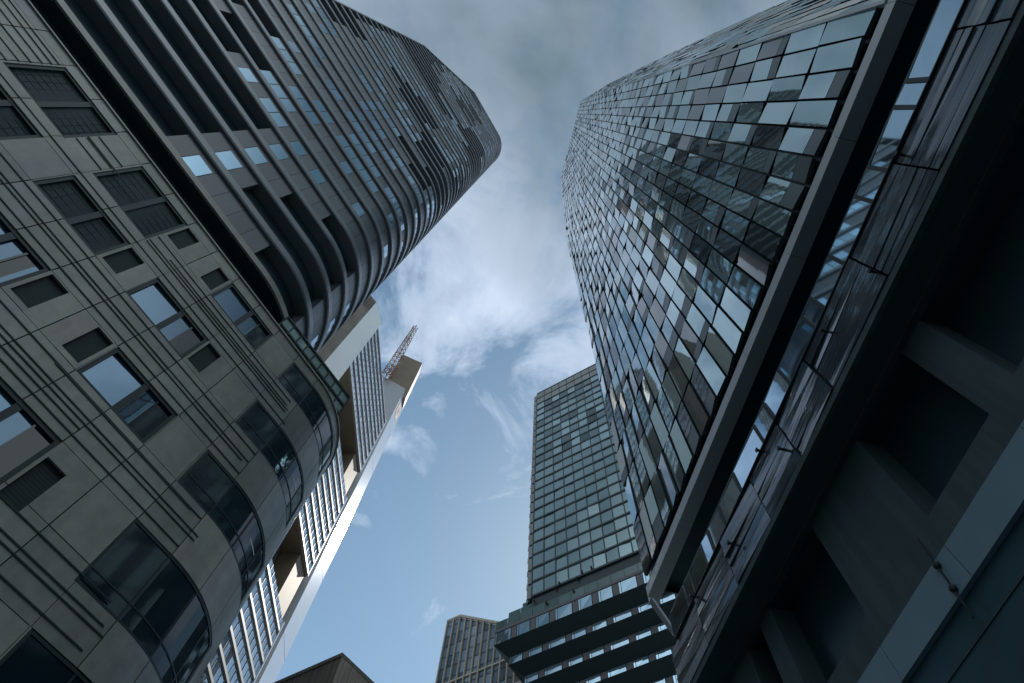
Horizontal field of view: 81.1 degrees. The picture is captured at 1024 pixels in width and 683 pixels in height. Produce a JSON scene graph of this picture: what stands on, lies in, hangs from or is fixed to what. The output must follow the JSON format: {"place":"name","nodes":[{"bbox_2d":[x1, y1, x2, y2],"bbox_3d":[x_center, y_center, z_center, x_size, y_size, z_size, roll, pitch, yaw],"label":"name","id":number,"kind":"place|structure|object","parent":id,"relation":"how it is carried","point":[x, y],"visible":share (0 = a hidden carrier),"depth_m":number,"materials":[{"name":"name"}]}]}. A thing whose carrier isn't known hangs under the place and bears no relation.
{"place":"outdoors","nodes":[
{"label":"outdoors","id":0,"kind":"place"},
{"bbox_2d":[0,0,501,682],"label":"skyscraper","id":1,"kind":"structure","parent":0,"point":[220,220],"depth_m":21.75,"materials":[{"name":"stone"}]},
{"bbox_2d":[0,86,41,139],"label":"window","id":2,"kind":"structure","parent":1,"relation":"in","point":[13,123],"depth_m":19.02,"materials":[{"name":"black"}]},
{"bbox_2d":[0,214,49,287],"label":"window","id":3,"kind":"structure","parent":1,"relation":"in","point":[18,262],"depth_m":16.81,"materials":[{"name":"blue"}]},
{"bbox_2d":[0,379,61,484],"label":"window","id":4,"kind":"structure","parent":1,"relation":"in","point":[24,438],"depth_m":14.59,"materials":[{"name":"blue"}]},
{"bbox_2d":[0,628,90,682],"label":"window","id":5,"kind":"structure","parent":1,"relation":"in","point":[32,660],"depth_m":12.59,"materials":[{"name":"black"}]},
{"bbox_2d":[4,63,116,137],"bbox_3d":[-16.030,-8.451,21.285,0.261,2.769,2.755,-28,-73,13],"label":"window","id":6,"kind":"structure","parent":1,"relation":"in","point":[53,89],"depth_m":21.29,"materials":[{"name":"black"}]},
{"bbox_2d":[32,176,129,256],"bbox_3d":[-14.110,-4.068,19.583,0.261,1.769,2.712,-28,-73,13],"label":"window","id":7,"kind":"structure","parent":1,"relation":"in","point":[66,195],"depth_m":19.63,"materials":[{"name":"black"}]},
{"bbox_2d":[76,347,176,443],"bbox_3d":[-11.484,1.646,17.825,0.261,1.769,2.697,-28,-73,13],"label":"window","id":8,"kind":"structure","parent":1,"relation":"in","point":[112,376],"depth_m":17.85,"materials":[{"name":"blue"}]},
{"bbox_2d":[93,167,186,239],"bbox_3d":[-13.944,-5.178,22.453,0.261,2.769,2.683,-28,-73,13],"label":"window","id":9,"kind":"structure","parent":1,"relation":"in","point":[153,215],"depth_m":22.48,"materials":[{"name":"black"}]},
{"bbox_2d":[74,518,211,682],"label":"window","id":10,"kind":"structure","parent":1,"relation":"in","point":[152,596],"depth_m":15.56,"materials":[{"name":"black"}]},
{"bbox_2d":[126,278,207,359],"bbox_3d":[-11.997,-0.754,20.765,0.261,1.769,2.740,-28,-73,13],"label":"window","id":11,"kind":"structure","parent":1,"relation":"in","point":[152,298],"depth_m":20.82,"materials":[{"name":"blue"}]},
{"bbox_2d":[182,155,211,175],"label":"tower window","id":12,"kind":"structure","parent":1,"relation":"in","point":[196,163],"depth_m":27.03,"materials":[{"name":"blue glass"}]},
{"bbox_2d":[177,450,264,602],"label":"window","id":13,"kind":"structure","parent":1,"relation":"in","point":[206,481],"depth_m":19.21,"materials":[{"name":"black"}]},
{"bbox_2d":[215,151,241,169],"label":"tower window","id":14,"kind":"structure","parent":1,"relation":"in","point":[228,159],"depth_m":29.74,"materials":[{"name":"blue glass"}]},
{"bbox_2d":[211,283,272,349],"bbox_3d":[-11.115,-0.964,24.485,0.261,1.769,2.697,-28,-73,13],"label":"window","id":15,"kind":"structure","parent":1,"relation":"in","point":[228,298],"depth_m":24.58,"materials":[{"name":"blue"}]},
{"bbox_2d":[238,67,257,81],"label":"tower window","id":16,"kind":"structure","parent":1,"relation":"in","point":[246,72],"depth_m":36.68,"materials":[{"name":"blue glass"}]},
{"bbox_2d":[245,147,266,163],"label":"tower window","id":17,"kind":"structure","parent":1,"relation":"in","point":[254,153],"depth_m":32.54,"materials":[{"name":"blue glass"}]},
{"bbox_2d":[259,98,277,111],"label":"tower window","id":18,"kind":"structure","parent":1,"relation":"in","point":[266,102],"depth_m":37.26,"materials":[{"name":"blue glass"}]},
{"bbox_2d":[235,400,302,527],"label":"window","id":19,"kind":"structure","parent":1,"relation":"in","point":[257,424],"depth_m":22.55,"materials":[{"name":"black"}]},
{"bbox_2d":[260,70,277,83],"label":"tower window","id":20,"kind":"structure","parent":1,"relation":"in","point":[268,76],"depth_m":39.47,"materials":[{"name":"blue glass"}]},
{"bbox_2d":[270,85,286,97],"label":"tower window","id":21,"kind":"structure","parent":1,"relation":"in","point":[276,88],"depth_m":39.78,"materials":[{"name":"blue glass"}]},
{"bbox_2d":[269,144,288,159],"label":"tower window","id":22,"kind":"structure","parent":1,"relation":"in","point":[277,149],"depth_m":35.34,"materials":[{"name":"blue glass"}]},
{"bbox_2d":[270,113,287,126],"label":"tower window","id":23,"kind":"structure","parent":1,"relation":"in","point":[277,117],"depth_m":37.55,"materials":[{"name":"blue glass"}]},
{"bbox_2d":[280,99,295,111],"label":"tower window","id":24,"kind":"structure","parent":1,"relation":"in","point":[286,102],"depth_m":40.07,"materials":[{"name":"blue glass"}]},
{"bbox_2d":[290,141,306,155],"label":"tower window","id":25,"kind":"structure","parent":1,"relation":"in","point":[297,146],"depth_m":38.12,"materials":[{"name":"blue glass"}]},
{"bbox_2d":[278,362,332,475],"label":"window","id":26,"kind":"structure","parent":1,"relation":"in","point":[293,380],"depth_m":25.92,"materials":[{"name":"black"}]},
{"bbox_2d":[309,169,324,183],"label":"tower window","id":27,"kind":"structure","parent":1,"relation":"in","point":[315,173],"depth_m":38.71,"materials":[{"name":"blue glass"}]},
{"bbox_2d":[435,614,521,682],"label":"finned tower","id":28,"kind":"structure","parent":0,"point":[470,653],"depth_m":178.30,"materials":[{"name":"grey concrete"}]},
{"bbox_2d":[437,619,519,682],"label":"tower window","id":29,"kind":"structure","parent":28,"relation":"in","point":[492,631],"depth_m":177.92,"materials":[{"name":"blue glass"}]},
{"bbox_2d":[275,0,786,682],"label":"sky","id":30,"kind":"structure","parent":0,"point":[438,532],"materials":[{"name":"blue"}]},
{"bbox_2d":[494,364,677,682],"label":"gridded tower","id":31,"kind":"structure","parent":0,"point":[586,613],"depth_m":117.00,"materials":[{"name":"grey"}]},
{"bbox_2d":[494,627,511,644],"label":"podium window","id":32,"kind":"structure","parent":31,"relation":"in","point":[503,635],"depth_m":113.48,"materials":[{"name":"blue"}]},
{"bbox_2d":[509,652,522,663],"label":"podium window","id":33,"kind":"structure","parent":31,"relation":"in","point":[519,656],"depth_m":110.04,"materials":[{"name":"blue"}]},
{"bbox_2d":[516,619,529,635],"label":"podium window","id":34,"kind":"structure","parent":31,"relation":"in","point":[523,627],"depth_m":112.41,"materials":[{"name":"blue"}]},
{"bbox_2d":[524,671,538,682],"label":"podium window","id":35,"kind":"structure","parent":31,"relation":"in","point":[535,675],"depth_m":107.31,"materials":[{"name":"blue"}]},
{"bbox_2d":[528,644,541,656],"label":"podium window","id":36,"kind":"structure","parent":31,"relation":"in","point":[537,649],"depth_m":109.11,"materials":[{"name":"blue"}]},
{"bbox_2d":[532,579,542,594],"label":"tower window","id":37,"kind":"structure","parent":31,"relation":"in","point":[537,586],"depth_m":119.98,"materials":[{"name":"glass"}]},
{"bbox_2d":[533,565,542,579],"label":"tower window","id":38,"kind":"structure","parent":31,"relation":"in","point":[537,572],"depth_m":123.62,"materials":[{"name":"glass"}]},
{"bbox_2d":[533,552,542,565],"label":"tower window","id":39,"kind":"structure","parent":31,"relation":"in","point":[538,558],"depth_m":127.27,"materials":[{"name":"glass"}]},
{"bbox_2d":[533,540,542,553],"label":"tower window","id":40,"kind":"structure","parent":31,"relation":"in","point":[538,546],"depth_m":130.94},
{"bbox_2d":[535,611,548,627],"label":"podium window","id":41,"kind":"structure","parent":31,"relation":"in","point":[542,619],"depth_m":111.51,"materials":[{"name":"blue"}]},
{"bbox_2d":[544,573,554,589],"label":"tower window","id":42,"kind":"structure","parent":31,"relation":"in","point":[549,581],"depth_m":119.38,"materials":[{"name":"glass"}]},
{"bbox_2d":[544,560,554,574],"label":"tower window","id":43,"kind":"structure","parent":31,"relation":"in","point":[549,567],"depth_m":123.00,"materials":[{"name":"glass"}]},
{"bbox_2d":[544,547,554,561],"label":"tower window","id":44,"kind":"structure","parent":31,"relation":"in","point":[550,553],"depth_m":126.63,"materials":[{"name":"glass"}]},
{"bbox_2d":[544,661,561,675],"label":"podium window","id":45,"kind":"structure","parent":31,"relation":"in","point":[558,666],"depth_m":106.27,"materials":[{"name":"blue"}]},
{"bbox_2d":[548,635,565,648],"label":"podium window","id":46,"kind":"structure","parent":31,"relation":"in","point":[562,639],"depth_m":108.05,"materials":[{"name":"blue"}]},
{"bbox_2d":[555,518,564,531],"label":"tower window","id":47,"kind":"structure","parent":31,"relation":"in","point":[560,524],"depth_m":133.26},
{"bbox_2d":[556,530,565,542],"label":"tower window","id":48,"kind":"structure","parent":31,"relation":"in","point":[560,536],"depth_m":129.62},
{"bbox_2d":[556,555,566,569],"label":"tower window","id":49,"kind":"structure","parent":31,"relation":"in","point":[561,562],"depth_m":122.34,"materials":[{"name":"glass"}]},
{"bbox_2d":[556,542,566,555],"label":"tower window","id":50,"kind":"structure","parent":31,"relation":"in","point":[561,548],"depth_m":125.95,"materials":[{"name":"glass"}]},
{"bbox_2d":[556,568,567,583],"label":"tower window","id":51,"kind":"structure","parent":31,"relation":"in","point":[561,576],"depth_m":118.78,"materials":[{"name":"glass"}]},
{"bbox_2d":[555,602,572,619],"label":"podium window","id":52,"kind":"structure","parent":31,"relation":"in","point":[564,610],"depth_m":110.45,"materials":[{"name":"blue"}]},
{"bbox_2d":[566,513,576,526],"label":"tower window","id":53,"kind":"structure","parent":31,"relation":"in","point":[570,520],"depth_m":132.63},
{"bbox_2d":[567,525,576,538],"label":"tower window","id":54,"kind":"structure","parent":31,"relation":"in","point":[571,531],"depth_m":128.97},
{"bbox_2d":[567,537,577,550],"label":"tower window","id":55,"kind":"structure","parent":31,"relation":"in","point":[572,543],"depth_m":125.41,"materials":[{"name":"glass"}]},
{"bbox_2d":[568,549,578,564],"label":"tower window","id":56,"kind":"structure","parent":31,"relation":"in","point":[573,556],"depth_m":121.72,"materials":[{"name":"glass"}]},
{"bbox_2d":[569,563,579,578],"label":"tower window","id":57,"kind":"structure","parent":31,"relation":"in","point":[574,570],"depth_m":118.05,"materials":[{"name":"glass"}]},
{"bbox_2d":[568,653,582,666],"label":"podium window","id":58,"kind":"structure","parent":31,"relation":"in","point":[576,659],"depth_m":105.24,"materials":[{"name":"blue"}]},
{"bbox_2d":[571,626,585,638],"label":"podium window","id":59,"kind":"structure","parent":31,"relation":"in","point":[581,631],"depth_m":107.05,"materials":[{"name":"blue"}]},
{"bbox_2d":[577,508,587,520],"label":"tower window","id":60,"kind":"structure","parent":31,"relation":"in","point":[582,514],"depth_m":132.00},
{"bbox_2d":[578,519,588,532],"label":"tower window","id":61,"kind":"structure","parent":31,"relation":"in","point":[582,526],"depth_m":128.31,"materials":[{"name":"glass"}]},
{"bbox_2d":[579,532,589,545],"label":"tower window","id":62,"kind":"structure","parent":31,"relation":"in","point":[584,538],"depth_m":124.70,"materials":[{"name":"glass"}]},
{"bbox_2d":[578,593,592,610],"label":"podium window","id":63,"kind":"structure","parent":31,"relation":"in","point":[586,601],"depth_m":109.43,"materials":[{"name":"blue"}]},
{"bbox_2d":[580,544,591,558],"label":"tower window","id":64,"kind":"structure","parent":31,"relation":"in","point":[585,551],"depth_m":121.07,"materials":[{"name":"glass"}]},
{"bbox_2d":[581,557,592,572],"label":"tower window","id":65,"kind":"structure","parent":31,"relation":"in","point":[585,565],"depth_m":117.53,"materials":[{"name":"glass"}]},
{"bbox_2d":[585,673,600,682],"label":"podium window","id":66,"kind":"structure","parent":31,"relation":"in","point":[597,677],"depth_m":102.65,"materials":[{"name":"blue"}]},
{"bbox_2d":[588,503,598,515],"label":"tower window","id":67,"kind":"structure","parent":31,"relation":"in","point":[593,509],"depth_m":131.32,"materials":[{"name":"glass"}]},
{"bbox_2d":[589,514,600,527],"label":"tower window","id":68,"kind":"structure","parent":31,"relation":"in","point":[594,521],"depth_m":127.72,"materials":[{"name":"glass"}]},
{"bbox_2d":[591,526,601,540],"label":"tower window","id":69,"kind":"structure","parent":31,"relation":"in","point":[596,533],"depth_m":124.03,"materials":[{"name":"glass"}]},
{"bbox_2d":[589,645,603,657],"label":"podium window","id":70,"kind":"structure","parent":31,"relation":"in","point":[599,650],"depth_m":104.29,"materials":[{"name":"blue"}]},
{"bbox_2d":[592,538,603,553],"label":"tower window","id":71,"kind":"structure","parent":31,"relation":"in","point":[597,546],"depth_m":120.42,"materials":[{"name":"glass"}]},
{"bbox_2d":[593,552,605,567],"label":"tower window","id":72,"kind":"structure","parent":31,"relation":"in","point":[600,559],"depth_m":116.77,"materials":[{"name":"glass"}]},
{"bbox_2d":[592,618,606,630],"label":"podium window","id":73,"kind":"structure","parent":31,"relation":"in","point":[601,623],"depth_m":106.06,"materials":[{"name":"blue"}]},
{"bbox_2d":[599,498,610,510],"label":"tower window","id":74,"kind":"structure","parent":31,"relation":"in","point":[605,504],"depth_m":130.68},
{"bbox_2d":[598,585,612,601],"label":"podium window","id":75,"kind":"structure","parent":31,"relation":"in","point":[605,593],"depth_m":108.44,"materials":[{"name":"blue"}]},
{"bbox_2d":[601,509,612,522],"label":"tower window","id":76,"kind":"structure","parent":31,"relation":"in","point":[605,516],"depth_m":127.06,"materials":[{"name":"glass"}]},
{"bbox_2d":[603,521,614,534],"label":"tower window","id":77,"kind":"structure","parent":31,"relation":"in","point":[608,528],"depth_m":123.42,"materials":[{"name":"glass"}]},
{"bbox_2d":[604,533,616,548],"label":"tower window","id":78,"kind":"structure","parent":31,"relation":"in","point":[610,540],"depth_m":119.79,"materials":[{"name":"glass"}]},
{"bbox_2d":[606,547,618,562],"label":"tower window","id":79,"kind":"structure","parent":31,"relation":"in","point":[612,554],"depth_m":116.15,"materials":[{"name":"glass"}]},
{"bbox_2d":[610,493,621,505],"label":"tower window","id":80,"kind":"structure","parent":31,"relation":"in","point":[616,499],"depth_m":130.08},
{"bbox_2d":[607,663,626,676],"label":"podium window","id":81,"kind":"structure","parent":31,"relation":"in","point":[621,668],"depth_m":101.55,"materials":[{"name":"blue"}]},
{"bbox_2d":[612,504,624,517],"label":"tower window","id":82,"kind":"structure","parent":31,"relation":"in","point":[619,510],"depth_m":126.40,"materials":[{"name":"glass"}]},
{"bbox_2d":[610,635,629,649],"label":"podium window","id":83,"kind":"structure","parent":31,"relation":"in","point":[622,641],"depth_m":103.28,"materials":[{"name":"blue"}]},
{"bbox_2d":[614,516,626,529],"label":"tower window","id":84,"kind":"structure","parent":31,"relation":"in","point":[620,522],"depth_m":122.78,"materials":[{"name":"glass"}]},
{"bbox_2d":[616,528,628,542],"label":"tower window","id":85,"kind":"structure","parent":31,"relation":"in","point":[622,535],"depth_m":119.10,"materials":[{"name":"glass"}]},
{"bbox_2d":[613,608,631,622],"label":"podium window","id":86,"kind":"structure","parent":31,"relation":"in","point":[627,613],"depth_m":105.03,"materials":[{"name":"blue"}]},
{"bbox_2d":[619,541,631,556],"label":"tower window","id":87,"kind":"structure","parent":31,"relation":"in","point":[624,549],"depth_m":115.49,"materials":[{"name":"glass"}]},
{"bbox_2d":[618,575,637,593],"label":"podium window","id":88,"kind":"structure","parent":31,"relation":"in","point":[629,583],"depth_m":107.46,"materials":[{"name":"blue"}]},
{"bbox_2d":[632,655,648,667],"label":"podium window","id":89,"kind":"structure","parent":31,"relation":"in","point":[637,662],"depth_m":100.52,"materials":[{"name":"blue"}]},
{"bbox_2d":[635,627,651,639],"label":"podium window","id":90,"kind":"structure","parent":31,"relation":"in","point":[645,632],"depth_m":102.22,"materials":[{"name":"blue"}]},
{"bbox_2d":[637,601,651,612],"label":"podium window","id":91,"kind":"structure","parent":31,"relation":"in","point":[644,606],"depth_m":104.04,"materials":[{"name":"blue"}]},
{"bbox_2d":[655,646,671,658],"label":"podium window","id":92,"kind":"structure","parent":31,"relation":"in","point":[666,651],"depth_m":99.56,"materials":[{"name":"blue"}]},
{"bbox_2d":[659,592,675,603],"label":"podium window","id":93,"kind":"structure","parent":31,"relation":"in","point":[669,596],"depth_m":102.97,"materials":[{"name":"blue"}]},
{"label":"ground","id":94,"kind":"structure","parent":0,"visible":0},
{"bbox_2d":[197,295,421,682],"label":"banded skyscraper","id":95,"kind":"structure","parent":94,"relation":"on","point":[255,645],"depth_m":179.10,"materials":[{"name":"white glass"}]},
{"bbox_2d":[382,325,417,379],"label":"antenna mast","id":96,"kind":"object","parent":95,"relation":"on","point":[404,345],"visible":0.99,"depth_m":289.93,"materials":[{"name":"brown"}]},
{"bbox_2d":[274,652,373,682],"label":"stone building","id":97,"kind":"structure","parent":94,"relation":"on","point":[342,667],"depth_m":120.42,"materials":[{"name":"brown"}]},
{"bbox_2d":[561,0,1022,682],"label":"glass tower","id":98,"kind":"structure","parent":94,"relation":"on","point":[743,202],"depth_m":23.71,"materials":[{"name":"grey"}]},
{"bbox_2d":[669,584,690,639],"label":"window","id":99,"kind":"structure","parent":98,"relation":"in","point":[678,617],"depth_m":19.79,"materials":[{"name":"black glass"}]},
{"bbox_2d":[683,571,696,607],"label":"ribbon window","id":100,"kind":"structure","parent":98,"relation":"in","point":[688,587],"depth_m":19.48,"materials":[{"name":"black glass"}]},
{"bbox_2d":[689,545,709,592],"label":"ribbon window","id":101,"kind":"structure","parent":98,"relation":"in","point":[699,569],"depth_m":19.12,"materials":[{"name":"black glass"}]},
{"bbox_2d":[700,532,716,565],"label":"ribbon window","id":102,"kind":"structure","parent":98,"relation":"in","point":[709,554],"depth_m":18.79,"materials":[{"name":"blue glass"}]},
{"bbox_2d":[706,507,726,551],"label":"ribbon window","id":103,"kind":"structure","parent":98,"relation":"in","point":[717,528],"depth_m":18.53,"materials":[{"name":"grey glass"}]},
{"bbox_2d":[717,473,743,526],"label":"ribbon window","id":104,"kind":"structure","parent":98,"relation":"in","point":[732,496],"depth_m":18.12,"materials":[{"name":"grey glass"}]},
{"bbox_2d":[732,426,765,492],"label":"ribbon window","id":105,"kind":"structure","parent":98,"relation":"in","point":[748,460],"depth_m":17.57,"materials":[{"name":"blue glass"}]},
{"bbox_2d":[753,404,776,442],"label":"ribbon window","id":106,"kind":"structure","parent":98,"relation":"in","point":[764,424],"depth_m":17.09,"materials":[{"name":"blue glass"}]},
{"bbox_2d":[762,370,791,419],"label":"ribbon window","id":107,"kind":"structure","parent":98,"relation":"in","point":[780,388],"depth_m":16.74,"materials":[{"name":"blue glass"}]},
{"bbox_2d":[777,317,817,384],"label":"ribbon window","id":108,"kind":"structure","parent":98,"relation":"in","point":[801,341],"depth_m":16.26,"materials":[{"name":"blue glass"}]},
{"bbox_2d":[801,298,825,328],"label":"ribbon window","id":109,"kind":"structure","parent":98,"relation":"in","point":[814,313],"depth_m":15.85,"materials":[{"name":"blue glass"}]},
{"bbox_2d":[809,255,845,308],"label":"ribbon window","id":110,"kind":"structure","parent":98,"relation":"in","point":[824,289],"depth_m":15.55,"materials":[{"name":"blue glass"}]},
{"bbox_2d":[828,196,874,264],"bbox_3d":[8.535,-2.798,15.066,0.097,0.974,1.573,13,-69,-2],"label":"ribbon window","id":111,"kind":"structure","parent":98,"relation":"in","point":[859,212],"depth_m":15.01,"materials":[{"name":"blue glass"}]},
{"bbox_2d":[854,167,889,202],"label":"ribbon window","id":112,"kind":"structure","parent":98,"relation":"in","point":[873,181],"depth_m":14.58,"materials":[{"name":"glass"}]},
{"bbox_2d":[867,107,919,170],"bbox_3d":[9.047,-4.825,14.243,0.097,0.974,1.423,13,-69,-2],"label":"ribbon window","id":113,"kind":"structure","parent":98,"relation":"in","point":[901,120],"depth_m":14.17,"materials":[{"name":"blue glass"}]},
{"bbox_2d":[893,79,931,107],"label":"ribbon window","id":114,"kind":"structure","parent":98,"relation":"in","point":[913,93],"depth_m":13.79,"materials":[{"name":"glass"}]},
{"bbox_2d":[904,0,967,80],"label":"ribbon window","id":115,"kind":"structure","parent":98,"relation":"in","point":[947,16],"depth_m":13.40,"materials":[{"name":"blue glass"}]},
{"bbox_2d":[691,0,1023,682],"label":"concrete building","id":116,"kind":"structure","parent":94,"relation":"on","point":[890,548],"depth_m":12.62,"materials":[{"name":"concrete"}]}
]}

